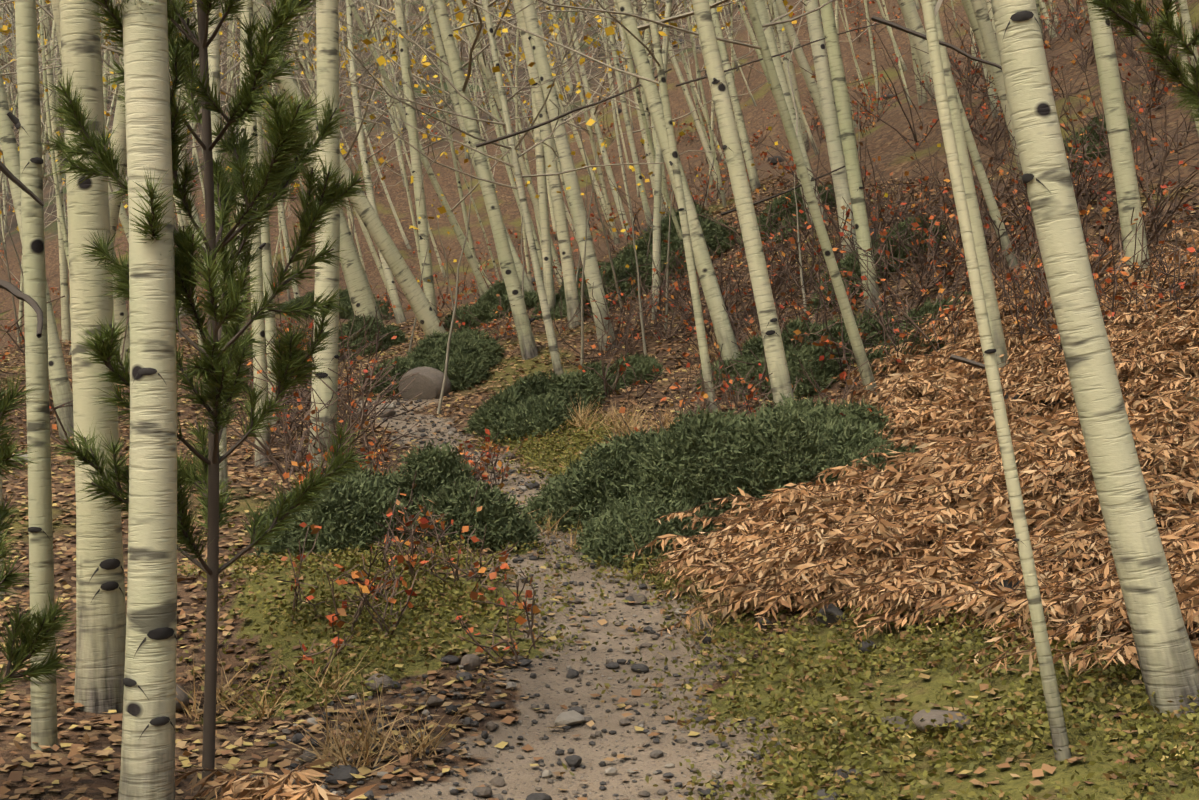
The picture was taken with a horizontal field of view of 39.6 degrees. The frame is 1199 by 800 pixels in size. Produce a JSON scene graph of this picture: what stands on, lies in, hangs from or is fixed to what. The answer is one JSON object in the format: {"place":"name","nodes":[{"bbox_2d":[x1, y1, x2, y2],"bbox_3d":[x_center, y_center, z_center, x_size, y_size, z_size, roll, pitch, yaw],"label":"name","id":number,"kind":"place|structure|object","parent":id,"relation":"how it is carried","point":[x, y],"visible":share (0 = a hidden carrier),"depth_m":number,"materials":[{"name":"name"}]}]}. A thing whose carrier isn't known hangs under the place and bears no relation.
{"place":"outdoors","nodes":[
{"label":"outdoors","id":0,"kind":"place"},
{"bbox_2d":[0,0,1198,799],"bbox_3d":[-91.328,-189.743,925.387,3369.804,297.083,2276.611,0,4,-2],"label":"ground","id":1,"kind":"structure","parent":0,"point":[884,142],"depth_m":6.44,"materials":[{"name":"brown soil"}]},
{"bbox_2d":[10,454,27,465],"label":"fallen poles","id":2,"kind":"object","parent":1,"relation":"on","point":[24,455],"visible":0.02,"depth_m":9.17,"materials":[{"name":"grey wood"}]},
{"bbox_2d":[0,296,81,702],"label":"pine","id":3,"kind":"object","parent":1,"relation":"on","point":[29,628],"depth_m":3.88,"materials":[{"name":"green plant"}]},
{"bbox_2d":[33,0,376,780],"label":"pine","id":4,"kind":"object","parent":1,"relation":"on","point":[283,171],"depth_m":4.12,"materials":[{"name":"green plant"}]},
{"bbox_2d":[0,89,930,413],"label":"saplings","id":5,"kind":"object","parent":1,"relation":"on","point":[454,307],"visible":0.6,"depth_m":12.44,"materials":[{"name":"grey plant"}]},
{"bbox_2d":[176,310,760,773],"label":"dry grass","id":6,"kind":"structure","parent":1,"relation":"on","point":[340,756],"depth_m":4.96,"materials":[{"name":"plant"}]},
{"bbox_2d":[0,0,1198,799],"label":"aspen","id":7,"kind":"object","parent":1,"relation":"on","point":[110,636],"depth_m":8.59,"materials":[{"name":"beige plant"}]},
{"bbox_2d":[0,0,940,281],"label":"yellow leaves","id":8,"kind":"object","parent":7,"relation":"attached to","point":[610,30],"visible":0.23,"depth_m":22.35,"materials":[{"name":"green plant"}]},
{"bbox_2d":[0,15,1044,398],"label":"dead branches","id":9,"kind":"object","parent":7,"relation":"attached to","point":[18,293],"visible":0.58,"depth_m":7.47,"materials":[{"name":"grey wood"}]},
{"bbox_2d":[7,11,1050,738],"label":"tree knots","id":10,"kind":"object","parent":7,"relation":"attached to","point":[169,633],"visible":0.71,"depth_m":4.00,"materials":[{"name":"black plant"}]},
{"bbox_2d":[0,174,1198,799],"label":"leaf litter","id":11,"kind":"object","parent":1,"relation":"on","point":[76,754],"visible":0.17,"depth_m":5.39,"materials":[{"name":"brown plant"}]},
{"bbox_2d":[198,113,1138,568],"bbox_3d":[-0.705,-1.125,16.535,6.709,2.559,19.647,-1,4,-16],"label":"juniper","id":12,"kind":"object","parent":1,"relation":"on","point":[820,435],"depth_m":7.47,"materials":[{"name":"green plant"}]},
{"bbox_2d":[175,227,1198,799],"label":"dry ferns","id":13,"kind":"object","parent":1,"relation":"on","point":[931,529],"visible":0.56,"depth_m":6.11,"materials":[{"name":"brown plant"}]},
{"bbox_2d":[176,39,1198,799],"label":"stones","id":14,"kind":"object","parent":1,"relation":"on","point":[426,381],"visible":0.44,"depth_m":4.98,"materials":[{"name":"grey stone"}]},
{"bbox_2d":[177,402,1198,799],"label":"mat plants","id":15,"kind":"object","parent":1,"relation":"on","point":[315,562],"visible":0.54,"depth_m":4.96,"materials":[{"name":"green plant"}]},
{"bbox_2d":[1084,0,1198,128],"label":"pine","id":16,"kind":"object","parent":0,"point":[1169,26],"depth_m":5.01,"materials":[{"name":"green plant"}]}
]}

